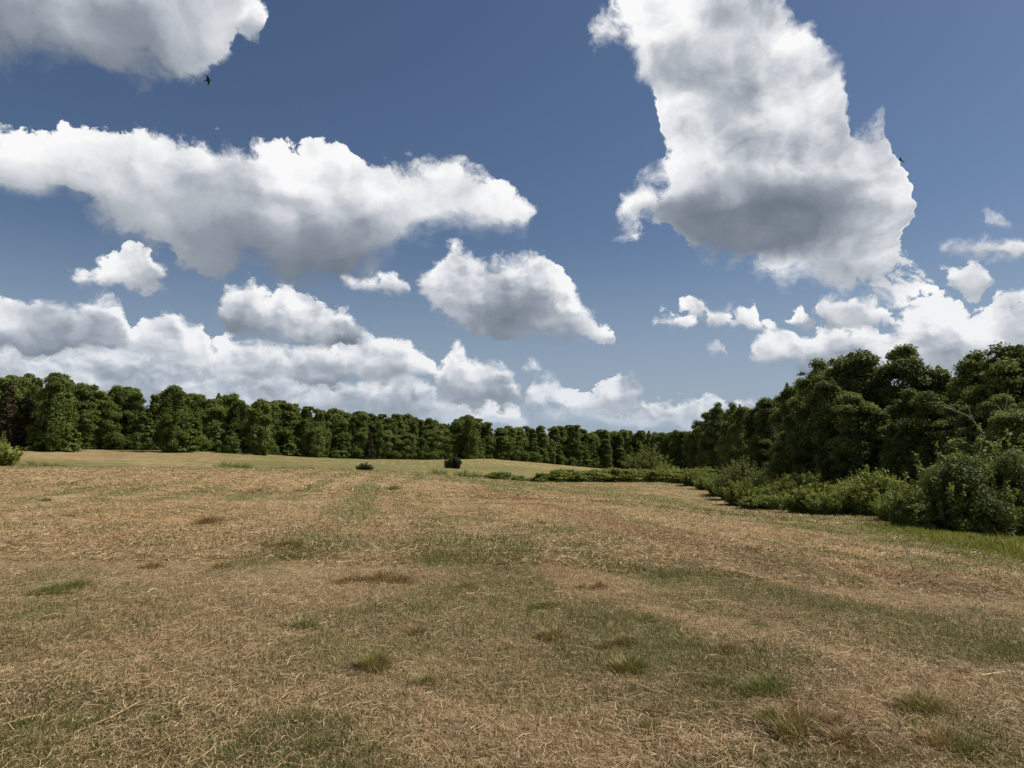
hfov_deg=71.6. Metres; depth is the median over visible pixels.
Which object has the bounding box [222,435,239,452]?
bush
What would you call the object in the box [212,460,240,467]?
weed clump
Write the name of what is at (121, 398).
slim tree
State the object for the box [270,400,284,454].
broadleaf tree
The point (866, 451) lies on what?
broadleaf tree
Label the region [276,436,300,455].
tiered tree
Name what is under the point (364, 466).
dark bush
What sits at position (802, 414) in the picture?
broadleaf tree
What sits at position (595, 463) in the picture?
bush
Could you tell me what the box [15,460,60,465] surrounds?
weed clump
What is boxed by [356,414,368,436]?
slim tree
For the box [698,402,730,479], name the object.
broadleaf tree
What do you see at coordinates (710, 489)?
shrub
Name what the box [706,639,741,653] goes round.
grass tuft
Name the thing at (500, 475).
bush
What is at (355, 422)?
slim tree
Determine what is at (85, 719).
grass tuft
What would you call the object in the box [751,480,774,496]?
shrub
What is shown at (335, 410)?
broadleaf tree
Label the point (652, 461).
bush
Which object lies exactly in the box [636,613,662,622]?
grass tuft
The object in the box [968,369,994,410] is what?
broadleaf tree
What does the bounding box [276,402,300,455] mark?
broadleaf tree
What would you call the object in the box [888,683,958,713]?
grass tuft
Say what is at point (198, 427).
slim tree
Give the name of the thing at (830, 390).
broadleaf tree
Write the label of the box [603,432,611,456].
slim tree
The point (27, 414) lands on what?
cedar
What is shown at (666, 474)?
hedge bush
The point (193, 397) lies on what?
broadleaf tree
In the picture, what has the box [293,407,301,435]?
slim tree
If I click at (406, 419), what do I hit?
broadleaf tree
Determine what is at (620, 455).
broadleaf tree
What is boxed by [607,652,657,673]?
grass tuft
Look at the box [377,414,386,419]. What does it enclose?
broadleaf tree
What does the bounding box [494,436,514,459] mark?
broadleaf tree
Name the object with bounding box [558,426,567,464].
broadleaf tree
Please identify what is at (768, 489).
shrub
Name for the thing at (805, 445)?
broadleaf tree
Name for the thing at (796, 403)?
broadleaf tree
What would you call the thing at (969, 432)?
broadleaf tree
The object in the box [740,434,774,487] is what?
broadleaf tree
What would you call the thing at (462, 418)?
broadleaf tree
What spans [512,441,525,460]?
broadleaf tree
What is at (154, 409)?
broadleaf tree
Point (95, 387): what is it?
broadleaf tree
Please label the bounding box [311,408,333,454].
broadleaf tree
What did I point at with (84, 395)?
broadleaf tree
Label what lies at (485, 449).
broadleaf tree
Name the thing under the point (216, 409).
broadleaf tree
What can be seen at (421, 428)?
slim tree
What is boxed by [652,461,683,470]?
bush
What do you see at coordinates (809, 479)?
shrub
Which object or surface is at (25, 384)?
broadleaf tree
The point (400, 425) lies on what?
broadleaf tree
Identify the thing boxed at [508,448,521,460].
bush
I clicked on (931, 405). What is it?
broadleaf tree
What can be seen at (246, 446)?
broadleaf tree
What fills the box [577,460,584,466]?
bush
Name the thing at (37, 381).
slim tree
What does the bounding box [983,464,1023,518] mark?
vine bush
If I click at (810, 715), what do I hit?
grass tuft
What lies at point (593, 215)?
sky
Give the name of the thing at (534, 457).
bush
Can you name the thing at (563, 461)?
bush
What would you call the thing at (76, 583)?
grass tuft
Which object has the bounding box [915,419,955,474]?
broadleaf tree
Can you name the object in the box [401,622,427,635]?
grass tuft
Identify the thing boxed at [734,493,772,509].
shrub
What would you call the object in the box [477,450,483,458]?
bush
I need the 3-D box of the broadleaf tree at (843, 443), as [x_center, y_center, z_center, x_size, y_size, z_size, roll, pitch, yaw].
[28.623,5.339,58.807,5.104,9.628,4.969,-2,-7,21]
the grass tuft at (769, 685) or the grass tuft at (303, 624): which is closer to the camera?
the grass tuft at (769, 685)
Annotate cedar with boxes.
[0,380,23,448]
[14,392,35,447]
[363,430,376,459]
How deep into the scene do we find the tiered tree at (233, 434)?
174.50 m
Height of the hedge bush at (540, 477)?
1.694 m
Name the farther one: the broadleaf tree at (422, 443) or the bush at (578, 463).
the bush at (578, 463)
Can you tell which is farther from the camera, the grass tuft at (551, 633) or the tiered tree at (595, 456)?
the tiered tree at (595, 456)
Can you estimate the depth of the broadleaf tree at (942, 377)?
59.84 m
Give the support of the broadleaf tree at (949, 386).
on the field
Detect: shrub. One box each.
[678,469,707,485]
[691,475,715,490]
[702,471,740,495]
[714,486,724,499]
[721,477,762,505]
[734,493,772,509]
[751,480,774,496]
[754,491,790,510]
[758,473,797,496]
[777,484,823,513]
[779,466,836,497]
[800,484,854,514]
[819,480,842,495]
[828,478,856,514]
[831,469,874,492]
[840,464,904,516]
[866,474,912,491]
[868,489,897,519]
[874,489,913,520]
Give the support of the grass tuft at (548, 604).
on the field
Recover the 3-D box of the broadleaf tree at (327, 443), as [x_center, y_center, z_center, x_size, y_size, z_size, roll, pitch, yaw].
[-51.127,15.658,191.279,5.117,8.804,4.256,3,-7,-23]
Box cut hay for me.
[0,465,1023,767]
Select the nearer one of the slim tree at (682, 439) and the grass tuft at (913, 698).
the grass tuft at (913, 698)
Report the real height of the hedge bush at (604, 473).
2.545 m
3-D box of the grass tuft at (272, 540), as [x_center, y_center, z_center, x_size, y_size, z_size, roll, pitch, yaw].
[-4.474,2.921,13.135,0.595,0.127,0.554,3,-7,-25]
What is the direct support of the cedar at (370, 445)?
on the field
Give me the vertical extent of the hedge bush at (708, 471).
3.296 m
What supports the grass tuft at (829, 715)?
on the field
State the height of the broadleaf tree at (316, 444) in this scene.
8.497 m
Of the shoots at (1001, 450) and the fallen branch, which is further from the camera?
the shoots at (1001, 450)
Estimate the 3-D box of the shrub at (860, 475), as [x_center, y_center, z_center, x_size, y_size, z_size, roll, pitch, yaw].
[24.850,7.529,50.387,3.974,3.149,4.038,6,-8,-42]
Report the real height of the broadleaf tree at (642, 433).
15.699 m
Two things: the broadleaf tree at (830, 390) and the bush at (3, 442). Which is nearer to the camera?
the broadleaf tree at (830, 390)
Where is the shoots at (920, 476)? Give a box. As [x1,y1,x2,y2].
[911,441,949,496]
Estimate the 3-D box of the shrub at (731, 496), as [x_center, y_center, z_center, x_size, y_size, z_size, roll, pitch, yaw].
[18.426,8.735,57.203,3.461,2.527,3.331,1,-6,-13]
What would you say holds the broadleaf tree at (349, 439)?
on the field
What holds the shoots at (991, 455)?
on the field
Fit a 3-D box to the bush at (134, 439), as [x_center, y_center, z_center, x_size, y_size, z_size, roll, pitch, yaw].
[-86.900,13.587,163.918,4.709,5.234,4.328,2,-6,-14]
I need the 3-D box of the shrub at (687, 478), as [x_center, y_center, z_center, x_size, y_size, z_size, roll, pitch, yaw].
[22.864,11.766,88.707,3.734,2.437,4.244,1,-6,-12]
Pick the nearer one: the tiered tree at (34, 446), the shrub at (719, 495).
the shrub at (719, 495)
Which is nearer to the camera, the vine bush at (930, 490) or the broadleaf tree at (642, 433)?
the vine bush at (930, 490)
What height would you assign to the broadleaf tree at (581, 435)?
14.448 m
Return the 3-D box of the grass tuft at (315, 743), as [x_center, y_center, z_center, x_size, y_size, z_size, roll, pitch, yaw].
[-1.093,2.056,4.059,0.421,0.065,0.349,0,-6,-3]
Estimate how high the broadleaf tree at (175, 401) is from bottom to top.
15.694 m
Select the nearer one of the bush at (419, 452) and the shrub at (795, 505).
the shrub at (795, 505)
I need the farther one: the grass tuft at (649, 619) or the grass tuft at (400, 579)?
the grass tuft at (400, 579)
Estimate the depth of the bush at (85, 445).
158.90 m
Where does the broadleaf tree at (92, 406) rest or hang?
on the field
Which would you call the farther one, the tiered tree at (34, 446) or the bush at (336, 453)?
the bush at (336, 453)
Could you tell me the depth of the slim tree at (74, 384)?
162.56 m
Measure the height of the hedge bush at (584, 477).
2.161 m
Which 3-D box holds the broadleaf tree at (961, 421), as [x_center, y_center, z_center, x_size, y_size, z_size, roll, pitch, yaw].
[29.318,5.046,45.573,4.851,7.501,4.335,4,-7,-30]
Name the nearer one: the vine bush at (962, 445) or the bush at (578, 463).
the vine bush at (962, 445)
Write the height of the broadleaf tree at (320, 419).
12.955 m
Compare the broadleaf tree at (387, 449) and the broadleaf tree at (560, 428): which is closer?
the broadleaf tree at (387, 449)
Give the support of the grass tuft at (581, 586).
on the field
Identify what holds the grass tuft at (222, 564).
on the field
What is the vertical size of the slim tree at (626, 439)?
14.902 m
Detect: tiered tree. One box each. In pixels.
[22,425,49,450]
[58,414,82,450]
[134,412,160,449]
[162,420,200,451]
[207,424,223,451]
[221,424,243,451]
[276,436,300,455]
[330,433,353,457]
[477,430,485,457]
[527,438,543,461]
[577,442,593,466]
[588,450,603,467]
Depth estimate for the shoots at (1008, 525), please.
30.49 m
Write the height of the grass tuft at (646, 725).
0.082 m
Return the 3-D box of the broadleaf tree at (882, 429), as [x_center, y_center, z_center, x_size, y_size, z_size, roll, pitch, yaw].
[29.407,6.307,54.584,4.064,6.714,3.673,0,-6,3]
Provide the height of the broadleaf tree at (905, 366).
14.743 m
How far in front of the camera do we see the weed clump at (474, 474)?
110.86 m
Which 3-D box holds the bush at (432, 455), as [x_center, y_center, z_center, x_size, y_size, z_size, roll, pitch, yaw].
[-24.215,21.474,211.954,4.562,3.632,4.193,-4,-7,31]
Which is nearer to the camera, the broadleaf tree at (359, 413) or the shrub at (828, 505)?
the shrub at (828, 505)
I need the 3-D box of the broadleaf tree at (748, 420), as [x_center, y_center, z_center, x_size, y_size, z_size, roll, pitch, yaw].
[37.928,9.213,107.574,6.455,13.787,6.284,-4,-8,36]
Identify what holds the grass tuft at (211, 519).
on the field
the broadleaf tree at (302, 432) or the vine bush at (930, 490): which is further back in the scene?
the broadleaf tree at (302, 432)
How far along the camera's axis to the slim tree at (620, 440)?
256.31 m
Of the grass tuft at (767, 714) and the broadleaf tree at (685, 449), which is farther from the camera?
the broadleaf tree at (685, 449)
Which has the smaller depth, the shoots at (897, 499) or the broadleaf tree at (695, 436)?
the shoots at (897, 499)
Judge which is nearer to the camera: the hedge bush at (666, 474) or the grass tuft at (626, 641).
the grass tuft at (626, 641)
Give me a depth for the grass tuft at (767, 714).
4.35 m
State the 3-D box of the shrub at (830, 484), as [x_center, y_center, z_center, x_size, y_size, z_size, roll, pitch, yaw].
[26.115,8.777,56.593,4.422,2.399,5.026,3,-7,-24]
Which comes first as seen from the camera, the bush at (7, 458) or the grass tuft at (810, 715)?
the grass tuft at (810, 715)
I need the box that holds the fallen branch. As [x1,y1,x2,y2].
[897,538,912,567]
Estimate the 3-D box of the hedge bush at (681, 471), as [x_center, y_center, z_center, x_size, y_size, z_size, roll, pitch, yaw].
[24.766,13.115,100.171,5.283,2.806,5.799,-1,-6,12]
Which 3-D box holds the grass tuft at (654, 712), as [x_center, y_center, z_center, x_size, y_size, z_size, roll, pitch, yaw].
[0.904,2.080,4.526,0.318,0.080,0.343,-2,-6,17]
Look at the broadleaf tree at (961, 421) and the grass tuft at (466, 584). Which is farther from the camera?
the broadleaf tree at (961, 421)
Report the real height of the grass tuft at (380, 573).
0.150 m
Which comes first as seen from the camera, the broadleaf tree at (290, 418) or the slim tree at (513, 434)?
the broadleaf tree at (290, 418)
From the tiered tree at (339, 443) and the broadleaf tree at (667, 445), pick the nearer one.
the tiered tree at (339, 443)
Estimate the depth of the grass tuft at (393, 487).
38.07 m
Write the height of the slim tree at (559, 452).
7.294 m
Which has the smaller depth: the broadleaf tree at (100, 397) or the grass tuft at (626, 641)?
the grass tuft at (626, 641)
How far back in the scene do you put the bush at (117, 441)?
160.74 m
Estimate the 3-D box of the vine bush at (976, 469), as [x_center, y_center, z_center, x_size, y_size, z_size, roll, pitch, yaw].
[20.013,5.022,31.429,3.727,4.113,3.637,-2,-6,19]
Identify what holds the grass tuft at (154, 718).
on the field
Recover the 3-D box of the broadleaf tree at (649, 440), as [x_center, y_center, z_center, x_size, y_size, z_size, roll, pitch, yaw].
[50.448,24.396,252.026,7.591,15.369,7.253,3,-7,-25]
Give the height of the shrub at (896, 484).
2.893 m
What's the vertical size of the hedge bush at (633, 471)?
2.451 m
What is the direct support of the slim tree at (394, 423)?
on the field
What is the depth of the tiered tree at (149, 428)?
165.40 m
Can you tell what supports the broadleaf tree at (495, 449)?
on the field
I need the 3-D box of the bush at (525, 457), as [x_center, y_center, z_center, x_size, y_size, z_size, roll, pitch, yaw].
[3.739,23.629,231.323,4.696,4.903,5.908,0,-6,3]
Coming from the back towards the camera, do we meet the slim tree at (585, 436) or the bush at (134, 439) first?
the slim tree at (585, 436)
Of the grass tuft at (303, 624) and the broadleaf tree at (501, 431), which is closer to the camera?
the grass tuft at (303, 624)
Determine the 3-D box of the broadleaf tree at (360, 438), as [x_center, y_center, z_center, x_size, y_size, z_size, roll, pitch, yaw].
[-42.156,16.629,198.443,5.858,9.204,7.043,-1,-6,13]
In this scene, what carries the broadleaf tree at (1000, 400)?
on the field
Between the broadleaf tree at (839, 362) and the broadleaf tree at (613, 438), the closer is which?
the broadleaf tree at (839, 362)
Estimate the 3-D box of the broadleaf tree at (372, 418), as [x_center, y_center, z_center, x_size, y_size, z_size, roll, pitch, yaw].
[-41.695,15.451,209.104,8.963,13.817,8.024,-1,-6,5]
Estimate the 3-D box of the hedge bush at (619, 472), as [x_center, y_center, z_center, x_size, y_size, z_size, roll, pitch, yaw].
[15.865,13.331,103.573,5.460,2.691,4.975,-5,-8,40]
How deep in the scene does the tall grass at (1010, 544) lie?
26.67 m
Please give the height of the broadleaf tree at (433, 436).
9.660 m
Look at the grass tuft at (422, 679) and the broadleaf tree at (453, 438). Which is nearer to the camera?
the grass tuft at (422, 679)
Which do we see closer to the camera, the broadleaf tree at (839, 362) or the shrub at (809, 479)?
the shrub at (809, 479)
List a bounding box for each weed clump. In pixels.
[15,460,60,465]
[40,463,70,466]
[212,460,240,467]
[230,462,256,467]
[427,468,447,474]
[452,469,472,475]
[469,470,481,477]
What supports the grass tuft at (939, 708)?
on the field
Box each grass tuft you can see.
[1,712,55,730]
[17,582,85,596]
[39,497,52,500]
[53,711,116,729]
[61,578,100,589]
[133,561,165,568]
[139,709,192,730]
[186,514,229,524]
[204,561,232,568]
[254,538,277,545]
[265,537,308,547]
[285,617,323,629]
[285,732,351,757]
[334,573,365,582]
[349,648,401,671]
[353,568,407,582]
[383,571,412,583]
[384,484,401,489]
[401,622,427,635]
[405,673,442,686]
[451,580,478,590]
[528,598,559,609]
[533,626,568,638]
[572,582,587,588]
[587,580,613,589]
[590,640,615,649]
[602,633,640,646]
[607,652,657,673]
[625,715,662,734]
[629,698,676,720]
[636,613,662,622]
[690,674,737,689]
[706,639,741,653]
[734,673,800,697]
[740,619,774,628]
[746,701,792,726]
[752,698,841,731]
[758,709,837,744]
[810,740,876,766]
[811,707,865,728]
[815,722,872,750]
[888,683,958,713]
[905,722,985,754]
[915,699,957,715]
[929,727,1005,761]
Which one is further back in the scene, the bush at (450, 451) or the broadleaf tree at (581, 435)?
the broadleaf tree at (581, 435)
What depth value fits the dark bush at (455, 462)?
151.55 m
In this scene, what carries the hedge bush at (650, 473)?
on the field
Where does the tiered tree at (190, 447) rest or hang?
on the field
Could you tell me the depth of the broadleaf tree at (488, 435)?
227.62 m
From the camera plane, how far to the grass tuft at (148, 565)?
10.41 m
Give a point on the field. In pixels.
(86, 459)
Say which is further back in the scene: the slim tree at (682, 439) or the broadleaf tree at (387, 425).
the slim tree at (682, 439)
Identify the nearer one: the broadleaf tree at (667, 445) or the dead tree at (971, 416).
the dead tree at (971, 416)
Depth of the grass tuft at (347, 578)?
9.17 m
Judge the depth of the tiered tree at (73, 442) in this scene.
148.62 m
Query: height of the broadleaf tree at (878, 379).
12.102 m
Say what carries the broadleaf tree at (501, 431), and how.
on the field
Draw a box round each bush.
[0,432,8,448]
[0,442,26,465]
[80,441,90,448]
[102,430,127,449]
[125,432,143,449]
[142,439,159,449]
[191,434,213,451]
[215,440,226,451]
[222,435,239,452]
[267,443,278,454]
[330,449,341,457]
[349,445,366,458]
[355,461,373,470]
[388,450,401,459]
[414,450,424,459]
[426,451,439,459]
[444,447,456,459]
[445,456,462,468]
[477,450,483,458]
[481,471,516,479]
[494,451,501,459]
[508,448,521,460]
[509,475,528,480]
[517,450,529,461]
[529,451,541,462]
[530,472,564,481]
[546,468,579,481]
[558,456,568,464]
[566,457,577,465]
[570,469,595,481]
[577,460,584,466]
[580,468,617,481]
[591,460,598,467]
[599,467,638,481]
[619,468,650,481]
[637,469,662,481]
[651,468,683,482]
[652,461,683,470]
[670,467,695,483]
[692,466,723,479]
[887,497,945,529]
[914,477,944,509]
[923,451,1022,537]
[943,437,987,458]
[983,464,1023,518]
[984,447,1023,536]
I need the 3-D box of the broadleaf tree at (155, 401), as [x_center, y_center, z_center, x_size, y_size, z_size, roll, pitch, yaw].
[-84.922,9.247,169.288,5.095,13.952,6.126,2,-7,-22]
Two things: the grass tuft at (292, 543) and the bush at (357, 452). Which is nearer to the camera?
the grass tuft at (292, 543)
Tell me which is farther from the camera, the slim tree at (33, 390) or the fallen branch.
the slim tree at (33, 390)
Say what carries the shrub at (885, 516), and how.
on the field
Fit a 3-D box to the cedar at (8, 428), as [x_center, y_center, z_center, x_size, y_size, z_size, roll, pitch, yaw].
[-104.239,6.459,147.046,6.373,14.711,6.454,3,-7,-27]
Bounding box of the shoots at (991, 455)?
[946,423,1001,482]
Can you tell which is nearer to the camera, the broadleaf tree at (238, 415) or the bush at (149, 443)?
the bush at (149, 443)
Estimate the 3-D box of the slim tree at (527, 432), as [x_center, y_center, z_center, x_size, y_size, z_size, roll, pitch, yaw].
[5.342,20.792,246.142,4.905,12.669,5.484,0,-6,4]
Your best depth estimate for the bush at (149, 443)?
163.71 m
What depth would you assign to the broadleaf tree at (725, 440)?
127.39 m
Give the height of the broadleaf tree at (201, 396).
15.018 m
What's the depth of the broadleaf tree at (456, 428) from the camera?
222.76 m
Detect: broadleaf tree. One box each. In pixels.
[0,375,28,443]
[15,377,35,443]
[25,372,80,451]
[71,382,95,445]
[74,403,103,447]
[76,408,101,448]
[89,384,99,390]
[90,390,111,447]
[95,400,122,448]
[106,384,122,402]
[115,386,144,402]
[121,392,146,448]
[145,393,160,436]
[146,393,162,449]
[151,384,196,452]
[185,395,200,428]
[187,393,205,434]
[191,398,212,442]
[202,398,228,450]
[216,395,239,430]
[222,392,239,425]
[227,400,249,452]
[238,398,275,455]
[241,430,250,452]
[250,401,283,443]
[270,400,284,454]
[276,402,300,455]
[295,419,309,456]
[297,406,314,455]
[306,427,325,457]
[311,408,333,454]
[312,411,327,435]
[320,427,331,457]
[326,407,338,432]
[328,413,348,456]
[337,409,352,434]
[340,433,354,457]
[349,411,376,455]
[352,427,370,457]
[365,413,380,442]
[373,432,393,458]
[374,417,394,458]
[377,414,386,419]
[390,413,406,435]
[390,435,408,458]
[399,432,416,459]
[401,413,411,432]
[407,415,419,433]
[416,438,433,459]
[422,429,450,459]
[424,418,435,430]
[427,423,444,429]
[438,430,451,458]
[439,423,451,433]
[447,434,462,457]
[448,420,463,458]
[452,415,466,423]
[458,414,481,458]
[478,422,485,452]
[479,438,489,458]
[483,422,493,458]
[490,441,497,458]
[492,427,511,450]
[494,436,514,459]
[508,427,528,451]
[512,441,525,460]
[536,432,550,463]
[547,426,567,463]
[548,439,557,463]
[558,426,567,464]
[564,425,574,436]
[564,436,582,464]
[571,425,582,465]
[579,428,583,441]
[581,432,600,462]
[591,429,612,467]
[598,439,613,468]
[610,430,618,467]
[613,448,627,468]
[615,429,633,443]
[631,433,645,457]
[637,430,646,448]
[645,432,657,454]
[651,432,666,468]
[661,432,675,468]
[667,429,683,469]
[681,431,691,469]
[683,420,707,469]
[684,432,696,468]
[696,410,717,468]
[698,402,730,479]
[716,402,747,475]
[726,404,749,479]
[739,400,761,455]
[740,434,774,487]
[748,396,781,483]
[762,431,794,484]
[766,383,798,481]
[777,385,812,479]
[785,357,831,482]
[789,411,834,479]
[805,355,856,455]
[807,377,852,484]
[822,348,892,446]
[824,391,886,483]
[842,407,890,482]
[864,374,899,424]
[871,343,940,459]
[873,423,914,479]
[878,388,927,482]
[892,390,968,489]
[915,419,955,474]
[922,365,957,402]
[935,405,976,464]
[943,377,963,402]
[944,349,990,416]
[951,397,998,442]
[957,341,1023,411]
[966,408,1023,461]
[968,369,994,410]
[974,392,1020,441]
[1013,402,1023,411]
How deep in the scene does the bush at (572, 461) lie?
240.45 m
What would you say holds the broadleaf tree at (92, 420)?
on the field
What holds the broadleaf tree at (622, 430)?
on the field
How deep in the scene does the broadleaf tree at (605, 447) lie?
247.95 m
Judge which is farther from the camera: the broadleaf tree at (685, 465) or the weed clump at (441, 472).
the broadleaf tree at (685, 465)
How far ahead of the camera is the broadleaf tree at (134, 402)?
167.30 m
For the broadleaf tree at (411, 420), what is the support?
on the field
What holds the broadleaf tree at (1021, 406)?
on the field
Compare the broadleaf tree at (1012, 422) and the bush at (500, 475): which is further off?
the bush at (500, 475)
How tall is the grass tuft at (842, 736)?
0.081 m
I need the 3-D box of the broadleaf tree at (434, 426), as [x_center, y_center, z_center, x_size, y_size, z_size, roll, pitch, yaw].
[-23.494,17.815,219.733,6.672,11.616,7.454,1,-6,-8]
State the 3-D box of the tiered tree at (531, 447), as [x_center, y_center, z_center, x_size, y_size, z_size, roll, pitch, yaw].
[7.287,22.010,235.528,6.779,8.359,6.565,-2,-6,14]
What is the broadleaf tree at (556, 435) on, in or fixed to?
on the field
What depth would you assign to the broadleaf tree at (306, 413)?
189.99 m
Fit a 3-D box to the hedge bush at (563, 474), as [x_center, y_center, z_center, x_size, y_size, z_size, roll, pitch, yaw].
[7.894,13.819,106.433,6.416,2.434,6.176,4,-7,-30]
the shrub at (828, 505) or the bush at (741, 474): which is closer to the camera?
the shrub at (828, 505)
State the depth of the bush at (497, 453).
226.45 m
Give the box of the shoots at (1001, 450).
[993,428,1023,458]
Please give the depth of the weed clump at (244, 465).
77.16 m
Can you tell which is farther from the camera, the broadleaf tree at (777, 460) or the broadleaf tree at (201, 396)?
the broadleaf tree at (201, 396)
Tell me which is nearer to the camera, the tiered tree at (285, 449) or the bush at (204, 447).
the bush at (204, 447)
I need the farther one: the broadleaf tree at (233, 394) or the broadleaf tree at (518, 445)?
the broadleaf tree at (518, 445)
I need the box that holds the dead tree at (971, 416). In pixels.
[944,389,1008,440]
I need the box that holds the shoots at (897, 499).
[881,471,931,526]
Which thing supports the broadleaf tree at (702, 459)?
on the field
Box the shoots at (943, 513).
[926,453,984,530]
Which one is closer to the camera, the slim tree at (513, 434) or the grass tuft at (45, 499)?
the grass tuft at (45, 499)
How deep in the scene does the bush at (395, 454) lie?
202.82 m
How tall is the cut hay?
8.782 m
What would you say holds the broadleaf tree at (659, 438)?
on the field
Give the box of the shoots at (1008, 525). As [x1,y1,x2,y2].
[964,470,1023,537]
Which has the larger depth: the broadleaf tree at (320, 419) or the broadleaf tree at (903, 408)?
the broadleaf tree at (320, 419)
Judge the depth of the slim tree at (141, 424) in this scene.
165.37 m
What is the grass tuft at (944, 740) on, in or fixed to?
on the field
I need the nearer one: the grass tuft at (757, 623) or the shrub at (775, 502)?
the grass tuft at (757, 623)
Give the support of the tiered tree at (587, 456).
on the field
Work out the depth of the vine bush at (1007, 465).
31.61 m
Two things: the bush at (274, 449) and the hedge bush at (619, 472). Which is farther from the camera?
the bush at (274, 449)
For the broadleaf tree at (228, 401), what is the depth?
179.89 m
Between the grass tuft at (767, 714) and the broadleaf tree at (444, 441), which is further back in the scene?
the broadleaf tree at (444, 441)
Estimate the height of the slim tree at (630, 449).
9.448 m
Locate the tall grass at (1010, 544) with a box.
[856,521,1023,558]
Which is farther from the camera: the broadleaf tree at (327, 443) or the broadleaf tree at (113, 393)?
the broadleaf tree at (327, 443)
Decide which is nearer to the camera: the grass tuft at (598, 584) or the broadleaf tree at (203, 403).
the grass tuft at (598, 584)
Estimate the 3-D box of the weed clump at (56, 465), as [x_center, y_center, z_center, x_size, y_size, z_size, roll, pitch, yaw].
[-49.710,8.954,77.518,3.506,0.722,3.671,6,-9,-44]
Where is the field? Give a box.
[0,447,1023,767]
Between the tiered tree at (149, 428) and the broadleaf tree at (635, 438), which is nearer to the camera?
the tiered tree at (149, 428)
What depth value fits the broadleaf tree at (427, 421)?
222.41 m
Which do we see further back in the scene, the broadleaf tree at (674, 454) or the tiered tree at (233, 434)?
the broadleaf tree at (674, 454)
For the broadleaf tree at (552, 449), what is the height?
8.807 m
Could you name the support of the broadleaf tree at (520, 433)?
on the field
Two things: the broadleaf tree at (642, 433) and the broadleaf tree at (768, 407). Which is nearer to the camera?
the broadleaf tree at (768, 407)
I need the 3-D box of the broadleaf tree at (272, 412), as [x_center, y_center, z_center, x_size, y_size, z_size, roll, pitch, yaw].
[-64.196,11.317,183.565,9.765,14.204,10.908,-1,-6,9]
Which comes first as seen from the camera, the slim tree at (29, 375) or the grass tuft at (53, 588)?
the grass tuft at (53, 588)
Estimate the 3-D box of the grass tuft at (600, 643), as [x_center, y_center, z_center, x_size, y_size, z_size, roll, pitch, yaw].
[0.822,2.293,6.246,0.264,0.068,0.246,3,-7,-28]
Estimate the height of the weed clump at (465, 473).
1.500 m
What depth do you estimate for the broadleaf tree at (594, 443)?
250.80 m
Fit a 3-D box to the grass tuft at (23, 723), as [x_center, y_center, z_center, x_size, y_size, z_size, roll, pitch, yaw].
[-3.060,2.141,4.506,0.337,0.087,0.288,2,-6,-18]
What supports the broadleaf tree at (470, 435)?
on the field
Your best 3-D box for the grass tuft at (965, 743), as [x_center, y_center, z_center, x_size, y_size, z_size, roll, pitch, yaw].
[2.519,1.997,3.920,0.421,0.070,0.349,-3,-7,22]
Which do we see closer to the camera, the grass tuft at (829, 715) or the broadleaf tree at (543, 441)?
the grass tuft at (829, 715)
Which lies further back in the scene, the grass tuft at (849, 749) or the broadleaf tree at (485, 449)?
the broadleaf tree at (485, 449)
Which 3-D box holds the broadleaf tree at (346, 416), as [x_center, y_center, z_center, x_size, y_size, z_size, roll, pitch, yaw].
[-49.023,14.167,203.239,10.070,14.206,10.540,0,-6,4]
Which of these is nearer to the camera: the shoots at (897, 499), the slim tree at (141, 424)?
the shoots at (897, 499)
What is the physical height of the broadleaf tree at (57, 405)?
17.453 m
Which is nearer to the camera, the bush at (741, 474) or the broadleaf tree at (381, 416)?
the bush at (741, 474)
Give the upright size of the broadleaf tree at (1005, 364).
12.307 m
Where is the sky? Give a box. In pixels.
[0,0,1023,440]
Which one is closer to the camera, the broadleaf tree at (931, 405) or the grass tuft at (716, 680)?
the grass tuft at (716, 680)
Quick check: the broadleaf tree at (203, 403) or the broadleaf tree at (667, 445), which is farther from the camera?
the broadleaf tree at (667, 445)
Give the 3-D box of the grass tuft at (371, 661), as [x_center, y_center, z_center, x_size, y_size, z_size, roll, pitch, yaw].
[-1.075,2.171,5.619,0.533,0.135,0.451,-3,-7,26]
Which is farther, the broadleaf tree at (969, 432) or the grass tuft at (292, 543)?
the broadleaf tree at (969, 432)
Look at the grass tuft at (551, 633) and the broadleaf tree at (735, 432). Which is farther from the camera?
the broadleaf tree at (735, 432)
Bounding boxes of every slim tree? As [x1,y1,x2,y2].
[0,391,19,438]
[21,385,41,441]
[23,373,34,378]
[32,377,43,389]
[68,380,77,437]
[115,389,131,435]
[133,410,148,440]
[192,416,202,449]
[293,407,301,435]
[350,413,359,449]
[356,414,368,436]
[372,421,385,458]
[390,417,397,448]
[411,419,418,458]
[417,419,427,438]
[508,428,518,445]
[522,426,529,438]
[527,428,537,453]
[536,426,544,444]
[556,445,562,464]
[582,431,590,458]
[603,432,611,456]
[614,431,625,453]
[622,430,631,456]
[626,445,634,459]
[642,431,652,466]
[680,431,685,469]
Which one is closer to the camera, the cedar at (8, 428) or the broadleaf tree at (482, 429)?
the cedar at (8, 428)
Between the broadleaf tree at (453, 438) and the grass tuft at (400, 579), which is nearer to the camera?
the grass tuft at (400, 579)
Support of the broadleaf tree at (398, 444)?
on the field
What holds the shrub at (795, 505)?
on the field
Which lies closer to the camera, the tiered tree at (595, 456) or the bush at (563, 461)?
the bush at (563, 461)
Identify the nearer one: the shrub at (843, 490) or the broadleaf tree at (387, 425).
the shrub at (843, 490)
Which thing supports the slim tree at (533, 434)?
on the field
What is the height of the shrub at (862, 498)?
3.328 m

